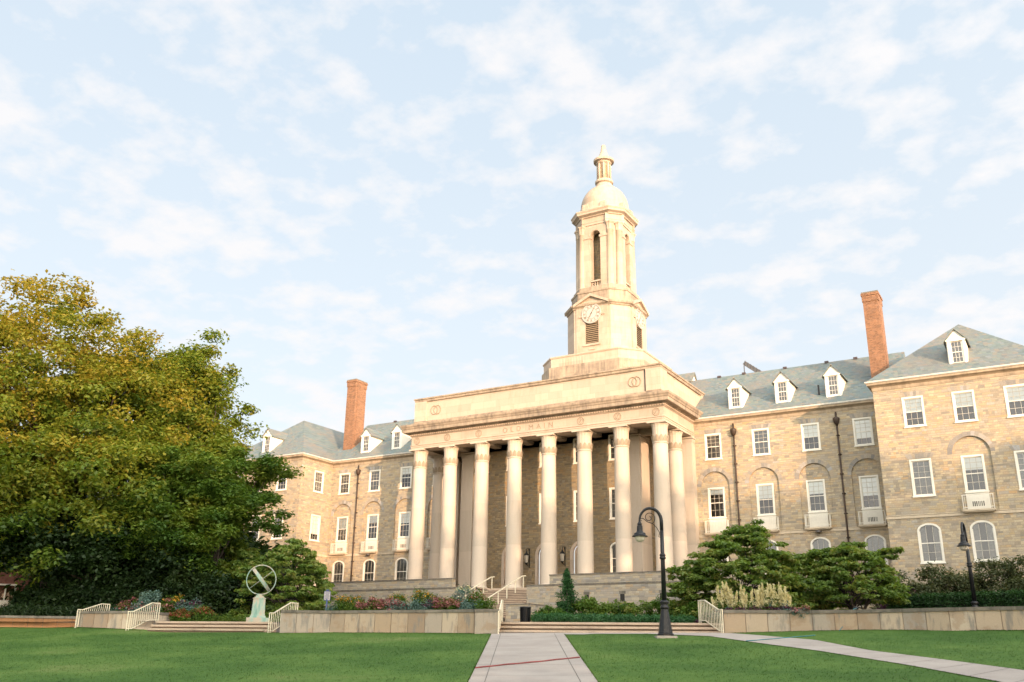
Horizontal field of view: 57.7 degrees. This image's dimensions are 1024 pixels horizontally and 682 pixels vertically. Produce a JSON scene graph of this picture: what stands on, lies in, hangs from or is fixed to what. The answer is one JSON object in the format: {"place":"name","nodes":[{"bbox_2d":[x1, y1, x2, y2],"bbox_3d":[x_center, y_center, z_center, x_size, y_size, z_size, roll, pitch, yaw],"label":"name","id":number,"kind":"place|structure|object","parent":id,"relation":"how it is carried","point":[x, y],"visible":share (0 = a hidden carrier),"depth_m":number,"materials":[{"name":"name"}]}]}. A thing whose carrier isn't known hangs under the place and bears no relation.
{"place":"outdoors","nodes":[
{"label":"outdoors","id":0,"kind":"place"},
{"bbox_2d":[0,621,723,631],"bbox_3d":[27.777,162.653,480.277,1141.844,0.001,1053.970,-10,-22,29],"label":"terrace ground","id":1,"kind":"structure","parent":0,"point":[278,629],"depth_m":54.35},
{"bbox_2d":[0,570,35,607],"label":"brick house","id":2,"kind":"structure","parent":1,"relation":"on","point":[5,579],"depth_m":73.64,"materials":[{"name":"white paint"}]},
{"bbox_2d":[7,580,58,615],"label":"shrub","id":3,"kind":"object","parent":1,"relation":"on","point":[28,594],"visible":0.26,"depth_m":58.02,"materials":[{"name":"green plant"}]},
{"bbox_2d":[2,498,85,605],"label":"tree","id":4,"kind":"object","parent":1,"relation":"on","point":[12,592],"visible":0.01,"depth_m":73.03,"materials":[{"name":"green plant"}]},
{"bbox_2d":[31,574,88,608],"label":"shrub","id":5,"kind":"object","parent":1,"relation":"on","point":[57,596],"visible":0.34,"depth_m":57.38,"materials":[{"name":"green plant"}]},
{"bbox_2d":[0,602,131,615],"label":"ground cover","id":6,"kind":"object","parent":1,"relation":"on","point":[33,610],"visible":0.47,"depth_m":55.51,"materials":[{"name":"green plant"}]},
{"bbox_2d":[52,574,128,613],"bbox_3d":[-25.908,15.953,57.747,5.047,3.128,3.267,1,-19,0],"label":"shrub","id":7,"kind":"object","parent":1,"relation":"on","point":[109,595],"visible":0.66,"depth_m":57.06,"materials":[{"name":"green plant"}]},
{"bbox_2d":[0,269,212,588],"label":"elm tree","id":8,"kind":"object","parent":1,"relation":"on","point":[48,451],"visible":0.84,"depth_m":62.26,"materials":[{"name":"green plant"}]},
{"bbox_2d":[0,490,214,589],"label":"tree","id":9,"kind":"object","parent":1,"relation":"on","point":[79,557],"visible":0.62,"depth_m":57.57,"materials":[{"name":"green plant"}]},
{"bbox_2d":[89,568,154,607],"bbox_3d":[-24.254,16.006,58.277,4.560,3.603,3.208,1,-19,0],"label":"shrub","id":10,"kind":"object","parent":1,"relation":"on","point":[129,593],"visible":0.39,"depth_m":57.74,"materials":[{"name":"green plant"}]},
{"bbox_2d":[130,571,179,608],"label":"shrub","id":11,"kind":"object","parent":1,"relation":"on","point":[156,583],"visible":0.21,"depth_m":57.87,"materials":[{"name":"green plant"}]},
{"bbox_2d":[152,598,175,612],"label":"bedding plant","id":12,"kind":"object","parent":1,"relation":"on","point":[166,606],"visible":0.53,"depth_m":53.36,"materials":[{"name":"green plant"}]},
{"bbox_2d":[65,327,269,579],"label":"elm tree","id":13,"kind":"object","parent":1,"relation":"on","point":[215,439],"visible":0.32,"depth_m":70.79,"materials":[{"name":"green plant"}]},
{"bbox_2d":[168,606,194,620],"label":"bedding plant","id":14,"kind":"object","parent":1,"relation":"on","point":[182,614],"visible":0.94,"depth_m":51.89,"materials":[{"name":"green plant"}]},
{"bbox_2d":[152,566,222,620],"bbox_3d":[-20.134,15.798,57.780,4.474,3.614,3.471,1,-19,0],"label":"shrub","id":15,"kind":"object","parent":1,"relation":"on","point":[176,588],"visible":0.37,"depth_m":57.35,"materials":[{"name":"green plant"}]},
{"bbox_2d":[175,597,203,619],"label":"bedding plant","id":16,"kind":"object","parent":1,"relation":"on","point":[189,604],"visible":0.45,"depth_m":53.23,"materials":[{"name":"blue plant"}]},
{"bbox_2d":[79,445,304,579],"bbox_3d":[-21.820,12.934,61.880,13.021,12.334,13.722,-10,-22,29],"label":"elm tree","id":17,"kind":"object","parent":1,"relation":"on","point":[238,499],"visible":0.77,"depth_m":61.04,"materials":[{"name":"green plant"}]},
{"bbox_2d":[188,604,215,620],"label":"bedding plant","id":18,"kind":"object","parent":1,"relation":"on","point":[206,614],"visible":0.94,"depth_m":52.49,"materials":[{"name":"green plant"}]},
{"bbox_2d":[184,570,252,616],"bbox_3d":[-18.494,16.155,58.352,4.557,3.351,3.557,1,-19,0],"label":"shrub","id":19,"kind":"object","parent":1,"relation":"on","point":[222,583],"visible":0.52,"depth_m":57.73,"materials":[{"name":"green plant"}]},
{"bbox_2d":[192,612,279,621],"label":"ground cover","id":20,"kind":"object","parent":1,"relation":"on","point":[229,618],"visible":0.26,"depth_m":53.88,"materials":[{"name":"green plant"}]},
{"bbox_2d":[209,548,298,621],"bbox_3d":[-17.854,16.437,61.794,7.748,5.498,7.521,-10,-22,29],"label":"dogwood tree","id":21,"kind":"object","parent":1,"relation":"on","point":[252,554],"visible":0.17,"depth_m":61.48,"materials":[{"name":"green plant"}]},
{"bbox_2d":[223,532,320,609],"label":"tree","id":22,"kind":"object","parent":1,"relation":"on","point":[265,547],"visible":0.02,"depth_m":74.22,"materials":[{"name":"green plant"}]},
{"bbox_2d":[228,537,337,619],"bbox_3d":[-13.916,15.194,58.260,7.169,5.685,6.187,-10,-22,29],"label":"dogwood tree","id":23,"kind":"object","parent":1,"relation":"on","point":[283,555],"visible":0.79,"depth_m":57.27,"materials":[{"name":"green plant"}]},
{"bbox_2d":[332,594,352,610],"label":"bedding plant","id":24,"kind":"object","parent":1,"relation":"on","point":[340,604],"visible":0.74,"depth_m":47.28,"materials":[{"name":"green plant"}]},
{"bbox_2d":[530,604,566,621],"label":"shrub","id":25,"kind":"object","parent":1,"relation":"on","point":[548,609],"visible":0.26,"depth_m":50.01,"materials":[{"name":"green plant"}]},
{"bbox_2d":[554,568,579,615],"bbox_3d":[3.045,14.019,50.655,1.837,3.257,2.171,3,-19,-7],"label":"conifer","id":26,"kind":"object","parent":1,"relation":"on","point":[568,591],"visible":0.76,"depth_m":50.65,"materials":[{"name":"green plant"}]},
{"bbox_2d":[568,595,601,613],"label":"shrub","id":27,"kind":"object","parent":1,"relation":"on","point":[579,605],"visible":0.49,"depth_m":50.62,"materials":[{"name":"green plant"}]},
{"bbox_2d":[577,597,615,615],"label":"shrub","id":28,"kind":"object","parent":1,"relation":"on","point":[592,599],"visible":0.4,"depth_m":50.64,"materials":[{"name":"green plant"}]},
{"bbox_2d":[530,610,697,622],"bbox_3d":[5.119,13.692,45.661,8.570,0.752,2.574,1,-19,0],"label":"ground cover","id":29,"kind":"object","parent":1,"relation":"on","point":[577,617],"visible":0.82,"depth_m":44.88,"materials":[{"name":"green plant"}]},
{"bbox_2d":[600,599,637,614],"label":"shrub","id":30,"kind":"object","parent":1,"relation":"on","point":[618,608],"visible":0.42,"depth_m":50.77,"materials":[{"name":"green plant"}]},
{"bbox_2d":[237,145,1023,621],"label":"college building","id":31,"kind":"structure","parent":1,"relation":"on","point":[595,441],"depth_m":75.93,"materials":[{"name":"stone"}]},
{"bbox_2d":[309,514,320,541],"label":"window","id":32,"kind":"structure","parent":31,"relation":"in","point":[315,519],"depth_m":94.06,"materials":[{"name":"white glass"}]},
{"bbox_2d":[313,470,323,493],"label":"window","id":33,"kind":"structure","parent":31,"relation":"in","point":[319,476],"depth_m":95.47,"materials":[{"name":"white paint"}]},
{"bbox_2d":[331,561,343,581],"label":"window","id":34,"kind":"structure","parent":31,"relation":"in","point":[338,566],"depth_m":93.37,"materials":[{"name":"white paint"}]},
{"bbox_2d":[335,516,347,552],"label":"window","id":35,"kind":"structure","parent":31,"relation":"in","point":[342,522],"depth_m":94.92,"materials":[{"name":"white paint"}]},
{"bbox_2d":[338,473,349,494],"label":"window","id":36,"kind":"structure","parent":31,"relation":"in","point":[344,480],"depth_m":96.22,"materials":[{"name":"white paint"}]},
{"bbox_2d":[362,559,374,580],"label":"window","id":37,"kind":"structure","parent":31,"relation":"in","point":[368,566],"depth_m":91.46,"materials":[{"name":"white paint"}]},
{"bbox_2d":[365,514,378,551],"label":"window","id":38,"kind":"structure","parent":31,"relation":"in","point":[372,519],"depth_m":93.05,"materials":[{"name":"white glass"}]},
{"bbox_2d":[368,469,380,491],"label":"window","id":39,"kind":"structure","parent":31,"relation":"in","point":[374,475],"depth_m":94.29,"materials":[{"name":"white glass"}]},
{"bbox_2d":[394,558,407,579],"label":"window","id":40,"kind":"structure","parent":31,"relation":"in","point":[401,564],"depth_m":89.55,"materials":[{"name":"white paint"}]},
{"bbox_2d":[397,511,410,549],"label":"window","id":41,"kind":"structure","parent":31,"relation":"in","point":[404,517],"depth_m":91.10,"materials":[{"name":"white glass"}]},
{"bbox_2d":[399,466,411,488],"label":"window","id":42,"kind":"structure","parent":31,"relation":"in","point":[406,472],"depth_m":92.62,"materials":[{"name":"white glass"}]},
{"bbox_2d":[609,487,614,519],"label":"window","id":43,"kind":"structure","parent":31,"relation":"in","point":[611,490],"depth_m":76.45,"materials":[{"name":"white paint"}]},
{"bbox_2d":[610,542,615,571],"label":"window","id":44,"kind":"structure","parent":31,"relation":"in","point":[613,547],"depth_m":75.01,"materials":[{"name":"white paint"}]},
{"bbox_2d":[704,433,722,460],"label":"window","id":45,"kind":"structure","parent":31,"relation":"in","point":[713,449],"depth_m":77.09,"materials":[{"name":"white paint"}]},
{"bbox_2d":[708,487,726,532],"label":"window","id":46,"kind":"structure","parent":31,"relation":"in","point":[716,495],"depth_m":75.85,"materials":[{"name":"white paint"}]},
{"bbox_2d":[751,428,770,456],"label":"window","id":47,"kind":"structure","parent":31,"relation":"in","point":[760,437],"depth_m":75.15,"materials":[{"name":"white paint"}]},
{"bbox_2d":[756,483,776,529],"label":"window","id":48,"kind":"structure","parent":31,"relation":"in","point":[764,492],"depth_m":73.86,"materials":[{"name":"white paint"}]},
{"bbox_2d":[800,422,821,451],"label":"window","id":49,"kind":"structure","parent":31,"relation":"in","point":[810,433],"depth_m":73.41,"materials":[{"name":"white glass"}]},
{"bbox_2d":[806,479,828,526],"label":"window","id":50,"kind":"structure","parent":31,"relation":"in","point":[816,493],"depth_m":71.91,"materials":[{"name":"white paint"}]},
{"bbox_2d":[810,537,830,565],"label":"window","id":51,"kind":"structure","parent":31,"relation":"in","point":[820,543],"depth_m":70.60,"materials":[{"name":"white paint"}]},
{"bbox_2d":[852,417,874,446],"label":"window","id":52,"kind":"structure","parent":31,"relation":"in","point":[862,427],"depth_m":71.40,"materials":[{"name":"white glass"}]},
{"bbox_2d":[858,475,882,524],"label":"window","id":53,"kind":"structure","parent":31,"relation":"in","point":[869,484],"depth_m":69.95,"materials":[{"name":"white paint"}]},
{"bbox_2d":[864,534,888,564],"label":"window","id":54,"kind":"structure","parent":31,"relation":"in","point":[875,542],"depth_m":68.63,"materials":[{"name":"grey glass"}]},
{"bbox_2d":[901,395,926,428],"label":"window","id":55,"kind":"structure","parent":31,"relation":"in","point":[913,407],"depth_m":65.65,"materials":[{"name":"white paint"}]},
{"bbox_2d":[909,458,935,497],"bbox_3d":[28.190,9.406,63.912,1.486,2.635,0.230,-10,-22,29],"label":"window","id":56,"kind":"structure","parent":31,"relation":"in","point":[922,479],"depth_m":63.97,"materials":[{"name":"grey glass"}]},
{"bbox_2d":[917,523,945,563],"bbox_3d":[28.267,13.675,62.710,1.580,2.680,0.790,-10,-22,29],"label":"window","id":57,"kind":"structure","parent":31,"relation":"in","point":[930,541],"depth_m":62.64,"materials":[{"name":"white paint"}]},
{"bbox_2d":[951,390,978,422],"bbox_3d":[31.198,4.578,64.071,1.486,2.228,0.790,-10,-22,29],"label":"window","id":58,"kind":"structure","parent":31,"relation":"in","point":[964,405],"depth_m":64.08,"materials":[{"name":"white paint"}]},
{"bbox_2d":[960,454,990,508],"bbox_3d":[31.189,9.510,62.507,1.486,3.658,0.790,-10,-22,29],"label":"window","id":59,"kind":"structure","parent":31,"relation":"in","point":[973,466],"depth_m":62.59,"materials":[{"name":"white paint"}]},
{"bbox_2d":[970,520,999,561],"bbox_3d":[31.065,13.181,61.135,1.580,2.680,0.790,-10,-22,29],"label":"window","id":60,"kind":"structure","parent":31,"relation":"in","point":[983,535],"depth_m":61.08,"materials":[{"name":"grey glass"}]},
{"bbox_2d":[1003,384,1023,417],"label":"window","id":61,"kind":"structure","parent":31,"relation":"in","point":[1014,394],"depth_m":62.58,"materials":[{"name":"white glass"}]},
{"bbox_2d":[1014,450,1023,490],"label":"window","id":62,"kind":"structure","parent":31,"relation":"in","point":[1018,455],"depth_m":61.13,"materials":[{"name":"white paint"}]},
{"bbox_2d":[621,600,658,615],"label":"shrub","id":63,"kind":"object","parent":1,"relation":"on","point":[646,604],"visible":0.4,"depth_m":50.54,"materials":[{"name":"green plant"}]},
{"bbox_2d":[644,594,674,615],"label":"shrub","id":64,"kind":"object","parent":1,"relation":"on","point":[657,606],"visible":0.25,"depth_m":50.68,"materials":[{"name":"green plant"}]},
{"bbox_2d":[673,600,713,622],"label":"shrub","id":65,"kind":"object","parent":1,"relation":"on","point":[693,605],"visible":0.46,"depth_m":47.81,"materials":[{"name":"green plant"}]},
{"bbox_2d":[665,519,829,619],"bbox_3d":[12.543,12.561,49.960,8.481,6.082,8.381,-10,-22,29],"label":"dogwood tree","id":66,"kind":"object","parent":1,"relation":"on","point":[696,578],"visible":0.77,"depth_m":48.71,"materials":[{"name":"green plant"}]},
{"bbox_2d":[770,553,848,609],"bbox_3d":[16.161,14.274,52.385,5.656,4.512,5.482,7,-20,-17],"label":"dogwood tree","id":67,"kind":"object","parent":1,"relation":"on","point":[833,606],"visible":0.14,"depth_m":51.47,"materials":[{"name":"green plant"}]},
{"bbox_2d":[799,541,912,609],"bbox_3d":[17.680,12.743,48.126,5.670,4.702,5.438,-10,-22,29],"label":"dogwood tree","id":68,"kind":"object","parent":1,"relation":"on","point":[841,559],"visible":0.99,"depth_m":47.54,"materials":[{"name":"green plant"}]},
{"bbox_2d":[863,570,923,608],"bbox_3d":[23.039,15.418,55.005,4.239,3.800,3.196,1,-19,0],"label":"shrub","id":69,"kind":"object","parent":1,"relation":"on","point":[878,599],"visible":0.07,"depth_m":55.07,"materials":[{"name":"green plant"}]},
{"bbox_2d":[885,592,937,608],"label":"hedge","id":70,"kind":"object","parent":1,"relation":"on","point":[918,601],"visible":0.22,"depth_m":49.27,"materials":[{"name":"green plant"}]},
{"bbox_2d":[901,560,957,594],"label":"shrub","id":71,"kind":"object","parent":1,"relation":"on","point":[925,575],"visible":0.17,"depth_m":55.11,"materials":[{"name":"green plant"}]},
{"bbox_2d":[922,590,978,607],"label":"hedge","id":72,"kind":"object","parent":1,"relation":"on","point":[944,600],"visible":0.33,"depth_m":48.07,"materials":[{"name":"green plant"}]},
{"bbox_2d":[923,563,989,594],"bbox_3d":[26.258,15.133,54.531,4.482,4.128,3.074,1,-19,0],"label":"shrub","id":73,"kind":"object","parent":1,"relation":"on","point":[956,578],"visible":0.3,"depth_m":54.49,"materials":[{"name":"green plant"}]},
{"bbox_2d":[957,522,978,606],"bbox_3d":[23.002,11.947,46.707,0.840,5.678,1.690,-11,-22,32],"label":"street lamp","id":74,"kind":"object","parent":1,"relation":"on","point":[963,545],"visible":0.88,"depth_m":46.90,"materials":[{"name":"metal"}]},
{"bbox_2d":[954,557,1017,597],"bbox_3d":[27.913,14.876,54.329,4.742,4.531,2.964,1,-19,0],"label":"shrub","id":75,"kind":"object","parent":1,"relation":"on","point":[980,576],"visible":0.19,"depth_m":54.43,"materials":[{"name":"green plant"}]},
{"bbox_2d":[964,589,1019,606],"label":"hedge","id":76,"kind":"object","parent":1,"relation":"on","point":[990,599],"visible":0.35,"depth_m":46.57,"materials":[{"name":"green plant"}]},
{"bbox_2d":[987,554,1023,593],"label":"shrub","id":77,"kind":"object","parent":1,"relation":"on","point":[1015,582],"visible":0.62,"depth_m":53.48,"materials":[{"name":"green plant"}]},
{"bbox_2d":[1004,588,1023,605],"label":"hedge","id":78,"kind":"object","parent":1,"relation":"on","point":[1018,600],"visible":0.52,"depth_m":45.55,"materials":[{"name":"green plant"}]},
{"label":"flower bed","id":79,"kind":"structure","parent":1,"relation":"on","visible":0},
{"bbox_2d":[136,589,161,611],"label":"bedding plant","id":80,"kind":"object","parent":79,"relation":"in","point":[156,595],"visible":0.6,"depth_m":53.48,"materials":[{"name":"blue plant"}]},
{"bbox_2d":[0,627,1023,681],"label":"lawn","id":81,"kind":"structure","parent":0,"point":[773,671],"depth_m":31.98,"materials":[{"name":"green plant"}]},
{"bbox_2d":[0,615,75,627],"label":"retaining wall","id":82,"kind":"structure","parent":81,"relation":"on","point":[38,621],"depth_m":54.67,"materials":[{"name":"beige stone"}]},
{"bbox_2d":[76,611,172,629],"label":"retaining wall","id":83,"kind":"structure","parent":81,"relation":"on","point":[108,619],"depth_m":50.99,"materials":[{"name":"stone"}]},
{"bbox_2d":[125,602,160,629],"bbox_3d":[-20.022,14.972,50.532,0.056,1.542,2.040,-10,-22,29],"label":"handrail","id":84,"kind":"object","parent":81,"relation":"on","point":[128,628],"visible":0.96,"depth_m":50.53,"materials":[{"name":"white metal"}]},
{"bbox_2d":[146,621,276,631],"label":"garden steps","id":85,"kind":"structure","parent":81,"relation":"on","point":[191,626],"depth_m":48.92,"materials":[{"name":"stone"}]},
{"bbox_2d":[267,602,298,632],"bbox_3d":[-11.862,14.351,48.251,0.056,1.602,2.040,-10,-22,29],"label":"handrail","id":86,"kind":"object","parent":81,"relation":"on","point":[280,616],"visible":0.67,"depth_m":47.81,"materials":[{"name":"white metal"}]},
{"bbox_2d":[279,609,474,632],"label":"retaining wall","id":87,"kind":"structure","parent":81,"relation":"on","point":[403,621],"depth_m":45.35,"materials":[{"name":"stone"}]},
{"bbox_2d":[474,609,499,633],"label":"retaining wall","id":88,"kind":"structure","parent":81,"relation":"on","point":[486,620],"depth_m":42.74,"materials":[{"name":"stone"}]},
{"bbox_2d":[499,622,722,632],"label":"garden steps","id":89,"kind":"structure","parent":81,"relation":"on","point":[568,627],"depth_m":42.27,"materials":[{"name":"stone"}]},
{"bbox_2d":[698,600,723,632],"bbox_3d":[8.793,12.204,41.209,0.056,1.482,2.040,7,-20,-18],"label":"handrail","id":90,"kind":"object","parent":89,"relation":"on","point":[721,624],"visible":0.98,"depth_m":41.19,"materials":[{"name":"white metal"}]},
{"bbox_2d":[632,507,676,637],"bbox_3d":[5.987,9.883,39.429,1.690,5.678,0.840,1,-19,0],"label":"street lamp","id":91,"kind":"object","parent":81,"relation":"on","point":[665,627],"visible":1,"depth_m":39.34,"materials":[{"name":"metal"}]},
{"bbox_2d":[723,606,1023,632],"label":"retaining wall","id":92,"kind":"structure","parent":81,"relation":"on","point":[968,618],"depth_m":38.24,"materials":[{"name":"stone"}]},
{"bbox_2d":[0,0,1023,583],"label":"sky","id":93,"kind":"structure","parent":0,"point":[386,195],"materials":[{"name":"blue"}]},
{"bbox_2d":[468,634,597,681],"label":"path","id":94,"kind":"structure","parent":0,"point":[514,648],"depth_m":30.14,"materials":[{"name":"concrete"}]},
{"bbox_2d":[475,656,579,667],"bbox_3d":[0.551,10.217,29.597,4.147,0.402,0.118,14,-23,-33],"label":"hose","id":95,"kind":"object","parent":94,"relation":"on","point":[526,662],"visible":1,"depth_m":29.50,"materials":[{"name":"red rubber"}]},
{"bbox_2d":[484,633,1021,681],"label":"path joints","id":96,"kind":"object","parent":94,"relation":"on","point":[580,681],"visible":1,"depth_m":29.36,"materials":[{"name":"grey concrete"}]},
{"bbox_2d":[499,633,651,633],"bbox_3d":[4.130,12.994,41.351,10.382,0.191,1.113,-4,-19,14],"label":"path landing","id":97,"kind":"object","parent":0,"point":[573,633],"visible":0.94,"depth_m":41.62,"materials":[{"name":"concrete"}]},
{"bbox_2d":[652,633,1023,681],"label":"side path","id":98,"kind":"structure","parent":0,"point":[1004,674],"depth_m":28.44,"materials":[{"name":"concrete"}]},
{"label":"terrace paving","id":99,"kind":"structure","parent":0,"visible":0},
{"bbox_2d":[246,565,275,621],"bbox_3d":[-13.684,13.749,50.498,1.600,3.140,1.454,6,-19,-14],"label":"armillary sphere","id":100,"kind":"object","parent":99,"relation":"on","point":[258,611],"visible":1,"depth_m":50.04,"materials":[{"name":"white stone"}]},
{"bbox_2d":[520,606,530,621],"bbox_3d":[0.655,13.466,45.704,0.580,0.800,0.580,-10,-22,29],"label":"litter bin","id":101,"kind":"object","parent":99,"relation":"on","point":[525,613],"visible":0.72,"depth_m":45.53,"materials":[{"name":"black metal"}]},
{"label":"flower bed","id":102,"kind":"structure","parent":99,"relation":"on","visible":0},
{"bbox_2d":[354,593,383,609],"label":"bedding plant","id":103,"kind":"object","parent":102,"relation":"on","point":[365,605],"visible":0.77,"depth_m":46.41,"materials":[{"name":"pink plant"}]},
{"bbox_2d":[384,597,410,609],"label":"bedding plant","id":104,"kind":"object","parent":102,"relation":"on","point":[394,604],"visible":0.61,"depth_m":46.03,"materials":[{"name":"pink plant"}]},
{"bbox_2d":[401,598,425,609],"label":"bedding plant","id":105,"kind":"object","parent":102,"relation":"on","point":[414,607],"visible":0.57,"depth_m":45.87,"materials":[{"name":"blue plant"}]},
{"bbox_2d":[409,587,435,605],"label":"bedding plant","id":106,"kind":"object","parent":102,"relation":"on","point":[421,597],"visible":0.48,"depth_m":46.68,"materials":[{"name":"green plant"}]},
{"bbox_2d":[431,594,456,609],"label":"bedding plant","id":107,"kind":"object","parent":102,"relation":"on","point":[438,602],"visible":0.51,"depth_m":44.86,"materials":[{"name":"pink plant"}]},
{"bbox_2d":[451,584,471,604],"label":"bedding plant","id":108,"kind":"object","parent":102,"relation":"on","point":[463,591],"visible":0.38,"depth_m":45.94,"materials":[{"name":"blue plant"}]},
{"bbox_2d":[474,595,497,608],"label":"bedding plant","id":109,"kind":"object","parent":102,"relation":"on","point":[487,603],"visible":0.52,"depth_m":44.33,"materials":[{"name":"green plant"}]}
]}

